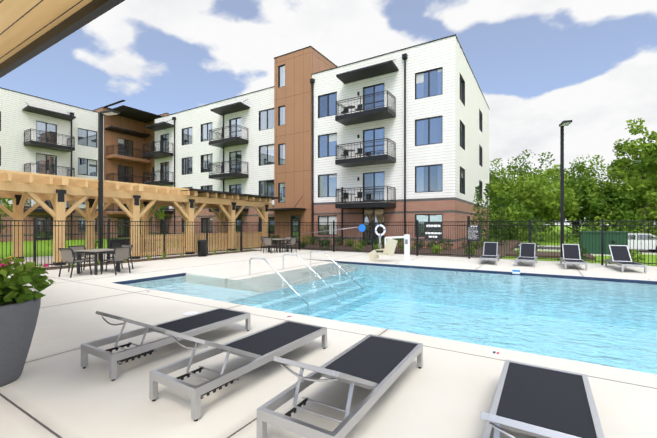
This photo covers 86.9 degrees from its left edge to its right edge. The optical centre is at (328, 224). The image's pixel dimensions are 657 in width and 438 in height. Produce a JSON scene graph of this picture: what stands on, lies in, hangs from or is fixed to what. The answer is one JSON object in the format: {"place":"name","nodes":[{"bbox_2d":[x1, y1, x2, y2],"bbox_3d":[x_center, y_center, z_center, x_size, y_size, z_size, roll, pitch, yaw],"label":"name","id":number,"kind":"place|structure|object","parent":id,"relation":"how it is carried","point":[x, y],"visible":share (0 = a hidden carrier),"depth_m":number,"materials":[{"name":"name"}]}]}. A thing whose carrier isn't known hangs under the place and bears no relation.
{"place":"outdoors","nodes":[
{"label":"outdoors","id":0,"kind":"place"},
{"bbox_2d":[0,0,124,77],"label":"roof overhang","id":1,"kind":"object","parent":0,"point":[30,29],"depth_m":2.46,"materials":[{"name":"brown wood"}]},
{"bbox_2d":[143,86,273,239],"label":"building","id":2,"kind":"structure","parent":0,"point":[226,145],"depth_m":33.63,"materials":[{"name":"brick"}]},
{"bbox_2d":[0,247,656,437],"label":"pool deck","id":3,"kind":"structure","parent":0,"point":[55,389],"depth_m":3.55,"materials":[{"name":"concrete"}]},
{"bbox_2d":[0,256,53,386],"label":"planter","id":4,"kind":"object","parent":3,"relation":"on","point":[18,321],"depth_m":3.40,"materials":[{"name":"grey concrete"}]},
{"bbox_2d":[58,248,91,277],"bbox_3d":[-7.657,1.128,10.497,0.537,0.857,0.648,0,0,20],"label":"dining chair","id":5,"kind":"object","parent":3,"relation":"on","point":[66,254],"visible":0.98,"depth_m":10.29,"materials":[{"name":"grey metal"}]},
{"bbox_2d":[68,245,93,272],"bbox_3d":[-8.106,1.128,11.443,0.648,0.857,0.537,0,0,20],"label":"dining chair","id":6,"kind":"object","parent":3,"relation":"on","point":[80,247],"visible":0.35,"depth_m":11.48,"materials":[{"name":"grey metal"}]},
{"bbox_2d":[74,249,119,274],"bbox_3d":[-7.409,1.184,11.194,0.920,0.740,0.920,0,0,20],"label":"dining table","id":7,"kind":"object","parent":3,"relation":"on","point":[95,252],"visible":0.81,"depth_m":10.89,"materials":[{"name":"grey metal"}]},
{"bbox_2d":[98,110,119,262],"bbox_3d":[-8.951,-1.496,13.975,1.039,6.100,0.372,0,0,21],"label":"lamp post","id":8,"kind":"object","parent":3,"relation":"on","point":[100,158],"visible":0.77,"depth_m":14.06,"materials":[{"name":"black metal"}]},
{"bbox_2d":[101,246,130,274],"bbox_3d":[-6.712,1.128,10.946,0.648,0.857,0.537,0,0,20],"label":"dining chair","id":9,"kind":"object","parent":3,"relation":"on","point":[121,253],"visible":1,"depth_m":10.81,"materials":[{"name":"grey metal"}]},
{"bbox_2d":[105,244,132,270],"bbox_3d":[-7.160,1.128,11.891,0.537,0.857,0.648,0,0,20],"label":"dining chair","id":10,"kind":"object","parent":3,"relation":"on","point":[125,245],"visible":0.44,"depth_m":12.06,"materials":[{"name":"grey metal"}]},
{"bbox_2d":[110,239,157,254],"bbox_3d":[-9.721,1.154,17.785,1.950,0.800,1.900,0,0,32],"label":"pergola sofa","id":11,"kind":"object","parent":3,"relation":"on","point":[122,242],"visible":0.21,"depth_m":17.67,"materials":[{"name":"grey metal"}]},
{"bbox_2d":[0,170,280,265],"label":"pergola","id":12,"kind":"object","parent":3,"relation":"on","point":[20,188],"visible":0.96,"depth_m":15.71,"materials":[{"name":"brown wood"}]},
{"bbox_2d":[140,231,261,256],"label":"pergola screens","id":13,"kind":"object","parent":12,"relation":"attached to","point":[219,241],"visible":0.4,"depth_m":18.76,"materials":[{"name":"brown wood"}]},
{"bbox_2d":[81,307,249,380],"bbox_3d":[-1.909,1.254,4.408,0.630,0.600,1.930,0,0,31],"label":"lounger","id":14,"kind":"object","parent":3,"relation":"on","point":[200,323],"visible":0.96,"depth_m":4.02,"materials":[{"name":"brushed aluminium"},{"name":"black sling fabric"}]},
{"bbox_2d":[197,240,207,256],"bbox_3d":[-6.176,1.144,17.011,0.500,0.820,0.500,0,0,32],"label":"trash can","id":15,"kind":"object","parent":3,"relation":"on","point":[202,247],"visible":1,"depth_m":16.82,"materials":[{"name":"black metal"}]},
{"bbox_2d":[149,320,326,420],"bbox_3d":[-0.796,1.254,3.699,0.630,0.600,1.930,0,0,32],"label":"lounger","id":16,"kind":"object","parent":3,"relation":"on","point":[263,347],"visible":1,"depth_m":3.32,"materials":[{"name":"brushed aluminium"},{"name":"black sling fabric"}]},
{"bbox_2d":[260,237,274,251],"bbox_3d":[-3.505,1.128,19.989,0.648,0.857,0.537,0,0,27],"label":"dining chair","id":17,"kind":"object","parent":3,"relation":"on","point":[262,239],"visible":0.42,"depth_m":19.99,"materials":[{"name":"grey metal"}]},
{"bbox_2d":[263,237,277,253],"bbox_3d":[-3.175,1.128,18.996,0.537,0.857,0.648,0,0,27],"label":"dining chair","id":18,"kind":"object","parent":3,"relation":"on","point":[267,241],"visible":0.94,"depth_m":18.79,"materials":[{"name":"grey metal"}]},
{"bbox_2d":[268,239,288,252],"bbox_3d":[-2.844,1.184,19.657,0.920,0.740,0.920,0,0,27],"label":"patio table","id":19,"kind":"object","parent":3,"relation":"on","point":[279,240],"visible":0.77,"depth_m":19.27,"materials":[{"name":"grey metal"}]},
{"bbox_2d":[281,236,291,251],"bbox_3d":[-2.512,1.128,20.319,0.537,0.857,0.648,0,0,27],"label":"dining chair","id":20,"kind":"object","parent":3,"relation":"on","point":[287,237],"visible":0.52,"depth_m":20.52,"materials":[{"name":"grey metal"}]},
{"bbox_2d":[282,237,296,252],"bbox_3d":[-2.182,1.128,19.326,0.648,0.857,0.537,0,0,27],"label":"dining chair","id":21,"kind":"object","parent":3,"relation":"on","point":[292,239],"visible":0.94,"depth_m":19.24,"materials":[{"name":"grey metal"}]},
{"bbox_2d":[0,218,656,267],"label":"pool fence","id":22,"kind":"object","parent":3,"relation":"on","point":[417,225],"visible":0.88,"depth_m":15.34,"materials":[{"name":"black metal"}]},
{"bbox_2d":[302,224,365,233],"bbox_3d":[0.168,0.274,19.599,4.254,0.593,0.032,0,0,32],"label":"skimmer pole","id":23,"kind":"object","parent":22,"relation":"attached to","point":[362,227],"visible":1,"depth_m":18.66,"materials":[{"name":"blue metal"}]},
{"bbox_2d":[375,224,385,248],"bbox_3d":[2.688,0.643,18.036,0.610,1.308,0.084,0,0,32],"label":"life ring","id":24,"kind":"object","parent":22,"relation":"attached to","point":[380,225],"visible":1,"depth_m":18.01,"materials":[{"name":"white paint"}]},
{"bbox_2d":[424,230,442,239],"bbox_3d":[5.029,0.499,16.622,0.870,0.430,0.014,0,0,32],"label":"sign","id":25,"kind":"object","parent":22,"relation":"attached to","point":[434,235],"visible":1,"depth_m":16.61,"materials":[{"name":"black metal"}]},
{"bbox_2d":[424,221,442,229],"bbox_3d":[5.029,0.059,16.622,0.870,0.410,0.014,0,0,32],"label":"no diving sign","id":26,"kind":"object","parent":22,"relation":"attached to","point":[433,225],"visible":1,"depth_m":16.61,"materials":[{"name":"black"}]},
{"bbox_2d":[467,225,480,240],"bbox_3d":[6.570,0.384,15.673,0.570,0.740,0.014,0,0,32],"label":"pool rules sign","id":27,"kind":"object","parent":22,"relation":"attached to","point":[473,232],"visible":1,"depth_m":15.66,"materials":[{"name":"black metal"}]},
{"bbox_2d":[257,334,422,437],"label":"lounger","id":28,"kind":"object","parent":3,"relation":"on","point":[377,365],"visible":1,"depth_m":2.76,"materials":[{"name":"brushed aluminium"},{"name":"black sling fabric"}]},
{"bbox_2d":[112,258,656,373],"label":"pool shell","id":29,"kind":"object","parent":3,"relation":"in","point":[547,345],"visible":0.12,"depth_m":10.29},
{"bbox_2d":[186,258,354,292],"bbox_3d":[-1.722,1.714,12.801,3.300,0.320,5.700,0,0,32],"label":"ledge","id":30,"kind":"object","parent":29,"relation":"attached to","point":[239,272],"depth_m":11.61,"materials":[{"name":"white concrete"}]},
{"bbox_2d":[249,251,362,312],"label":"pool handrails","id":31,"kind":"object","parent":30,"relation":"attached to","point":[267,262],"visible":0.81,"depth_m":11.38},
{"bbox_2d":[120,262,656,372],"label":"pool water","id":32,"kind":"structure","parent":29,"relation":"in","point":[444,288],"depth_m":7.87,"materials":[{"name":"blue liquid"}]},
{"bbox_2d":[368,234,414,262],"bbox_3d":[2.566,1.005,14.488,1.975,1.202,0.687,0,0,18],"label":"pool lift","id":33,"kind":"object","parent":3,"relation":"on","point":[390,245],"visible":0.98,"depth_m":14.30,"materials":[{"name":"white paint"}]},
{"bbox_2d":[145,268,651,355],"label":"pool depth markers","id":34,"kind":"object","parent":3,"relation":"on","point":[499,353],"visible":0.9,"depth_m":6.04,"materials":[{"name":"white paint"}]},
{"bbox_2d":[479,242,498,264],"bbox_3d":[6.615,1.151,14.228,0.630,0.807,1.930,0,0,29],"label":"lounger","id":35,"kind":"object","parent":3,"relation":"on","point":[490,249],"visible":1,"depth_m":14.49,"materials":[{"name":"silver metal"}]},
{"bbox_2d":[515,243,536,266],"bbox_3d":[7.763,1.151,13.567,0.630,0.807,1.930,0,0,33],"label":"lounger","id":36,"kind":"object","parent":3,"relation":"on","point":[527,252],"visible":1,"depth_m":13.82,"materials":[{"name":"silver metal"}]},
{"bbox_2d":[481,360,604,437],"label":"lounger","id":37,"kind":"object","parent":3,"relation":"on","point":[536,401],"visible":1,"depth_m":2.48,"materials":[{"name":"brushed aluminium"},{"name":"black mesh fabric"}]},
{"bbox_2d":[560,244,586,269],"bbox_3d":[8.963,1.151,12.735,0.630,0.807,1.930,0,0,30],"label":"lounger","id":38,"kind":"object","parent":3,"relation":"on","point":[571,253],"visible":1,"depth_m":13.00,"materials":[{"name":"silver metal"}]},
{"bbox_2d":[605,245,646,272],"bbox_3d":[10.247,1.151,12.020,0.630,0.807,1.930,0,0,26],"label":"lounger","id":39,"kind":"object","parent":3,"relation":"on","point":[620,256],"visible":1,"depth_m":12.29,"materials":[{"name":"silver metal"}]},
{"bbox_2d":[0,229,656,265],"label":"lawn","id":40,"kind":"structure","parent":0,"point":[76,242],"depth_m":24.91,"materials":[{"name":"green plant"}]},
{"bbox_2d":[0,87,103,241],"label":"building wing","id":41,"kind":"structure","parent":40,"relation":"on","point":[39,135],"depth_m":34.15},
{"bbox_2d":[92,100,169,237],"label":"apartment building section","id":42,"kind":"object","parent":40,"relation":"on","point":[127,134],"visible":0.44,"depth_m":40.63,"materials":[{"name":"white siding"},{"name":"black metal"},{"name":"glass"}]},
{"bbox_2d":[20,238,594,271],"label":"mulch beds","id":43,"kind":"object","parent":40,"relation":"on","point":[513,245],"visible":0.21,"depth_m":19.30,"materials":[{"name":"brown soil"}]},
{"bbox_2d":[12,247,250,268],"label":"fence grass tufts","id":44,"kind":"object","parent":43,"relation":"on","point":[181,255],"visible":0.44,"depth_m":15.79,"materials":[{"name":"green plant"}]},
{"bbox_2d":[260,46,337,243],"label":"stair tower","id":45,"kind":"structure","parent":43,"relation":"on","point":[294,71],"depth_m":28.66,"materials":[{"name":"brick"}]},
{"bbox_2d":[310,34,489,248],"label":"building","id":46,"kind":"structure","parent":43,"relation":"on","point":[401,135],"depth_m":24.38,"materials":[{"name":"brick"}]},
{"bbox_2d":[470,183,546,250],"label":"corner evergreens","id":47,"kind":"object","parent":43,"relation":"on","point":[487,195],"visible":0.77,"depth_m":23.83,"materials":[{"name":"green plant"}]},
{"bbox_2d":[47,232,643,261],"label":"shrubs","id":48,"kind":"object","parent":40,"relation":"on","point":[432,246],"visible":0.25,"depth_m":21.79,"materials":[{"name":"green plant"}]},
{"bbox_2d":[489,165,514,203],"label":"tree foliage","id":49,"kind":"object","parent":40,"relation":"on","point":[496,182],"visible":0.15,"depth_m":43.21,"materials":[{"name":"green plant"}]},
{"bbox_2d":[490,149,571,233],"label":"tree foliage","id":50,"kind":"object","parent":40,"relation":"on","point":[520,170],"depth_m":50.06,"materials":[{"name":"green plant"}]},
{"bbox_2d":[489,167,578,238],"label":"tree foliage","id":51,"kind":"object","parent":40,"relation":"on","point":[523,176],"depth_m":42.83,"materials":[{"name":"green plant"}]},
{"bbox_2d":[509,168,583,240],"bbox_3d":[23.864,-2.204,38.802,7.824,8.134,7.384,0,0,32],"label":"tree foliage","id":52,"kind":"object","parent":40,"relation":"on","point":[536,206],"depth_m":37.86,"materials":[{"name":"green plant"}]},
{"bbox_2d":[559,120,571,256],"bbox_3d":[10.418,-1.436,15.334,0.372,6.100,1.039,0,0,21],"label":"lamp post","id":53,"kind":"object","parent":40,"relation":"on","point":[562,124],"depth_m":15.58,"materials":[{"name":"black metal"}]},
{"bbox_2d":[489,217,656,242],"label":"wood edge scrub","id":54,"kind":"object","parent":40,"relation":"on","point":[586,229],"visible":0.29,"depth_m":35.82,"materials":[{"name":"green plant"}]},
{"bbox_2d":[542,154,613,233],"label":"tree foliage","id":55,"kind":"object","parent":40,"relation":"on","point":[581,169],"depth_m":50.06,"materials":[{"name":"green plant"}]},
{"bbox_2d":[548,173,621,236],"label":"tree foliage","id":56,"kind":"object","parent":40,"relation":"on","point":[582,186],"depth_m":43.89,"materials":[{"name":"green plant"}]},
{"bbox_2d":[578,231,629,255],"bbox_3d":[16.935,1.164,21.454,2.700,1.500,2.000,0,0,32],"label":"dumpster","id":57,"kind":"object","parent":40,"relation":"on","point":[587,239],"visible":0.65,"depth_m":20.90,"materials":[{"name":"green metal"}]},
{"bbox_2d":[600,150,649,233],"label":"tree foliage","id":58,"kind":"object","parent":40,"relation":"on","point":[622,169],"depth_m":51.87,"materials":[{"name":"green plant"}]},
{"bbox_2d":[606,117,656,231],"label":"tall wood tree","id":59,"kind":"object","parent":40,"relation":"on","point":[647,154],"depth_m":36.25,"materials":[{"name":"green plant"}]},
{"bbox_2d":[580,177,652,232],"bbox_3d":[30.941,-1.697,37.703,6.085,7.124,7.074,0,0,32],"label":"tree foliage","id":60,"kind":"object","parent":59,"relation":"attached to","point":[601,202],"depth_m":36.34,"materials":[{"name":"green plant"}]},
{"bbox_2d":[606,165,656,229],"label":"tree foliage","id":61,"kind":"object","parent":59,"relation":"attached to","point":[639,188],"depth_m":43.44,"materials":[{"name":"green plant"}]},
{"bbox_2d":[627,187,656,235],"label":"tree foliage","id":62,"kind":"object","parent":40,"relation":"on","point":[653,204],"depth_m":37.57,"materials":[{"name":"green plant"}]},
{"bbox_3d":[-15.972,-0.102,16.092,1.780,3.318,1.774,0,0,32],"label":"young tree trunk","id":63,"kind":"object","parent":40,"relation":"on","visible":0},
{"bbox_2d":[0,198,31,228],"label":"tree","id":64,"kind":"object","parent":63,"relation":"on","point":[3,201],"visible":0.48,"depth_m":16.73,"materials":[{"name":"green plant"}]},
{"bbox_2d":[140,205,165,218],"bbox_3d":[-12.231,-1.261,23.507,2.773,1.945,2.310,0,0,32],"label":"tree","id":65,"kind":"object","parent":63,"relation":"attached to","point":[158,214],"visible":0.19,"depth_m":23.55,"materials":[{"name":"green plant"}]},
{"bbox_2d":[0,0,656,224],"label":"sky","id":66,"kind":"structure","parent":0,"point":[537,65],"materials":[{"name":"blue"}]},
{"bbox_2d":[460,245,656,254],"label":"road","id":67,"kind":"structure","parent":0,"point":[547,248],"depth_m":28.41,"materials":[{"name":"grey asphalt"}]},
{"bbox_2d":[628,233,656,251],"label":"van","id":68,"kind":"object","parent":67,"relation":"on","point":[640,240],"visible":0.29,"depth_m":25.15,"materials":[{"name":"white paint"}]},
{"bbox_2d":[511,226,610,263],"bbox_3d":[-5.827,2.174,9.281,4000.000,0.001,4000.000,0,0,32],"label":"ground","id":69,"kind":"structure","parent":0,"point":[568,228],"depth_m":258.63,"materials":[{"name":"green plant"}]},
{"bbox_2d":[489,190,541,239],"bbox_3d":[19.106,-0.884,38.982,8.348,6.025,8.344,0,0,32],"label":"tree foliage","id":70,"kind":"object","parent":69,"relation":"on","point":[512,212],"depth_m":36.99,"materials":[{"name":"green plant"}]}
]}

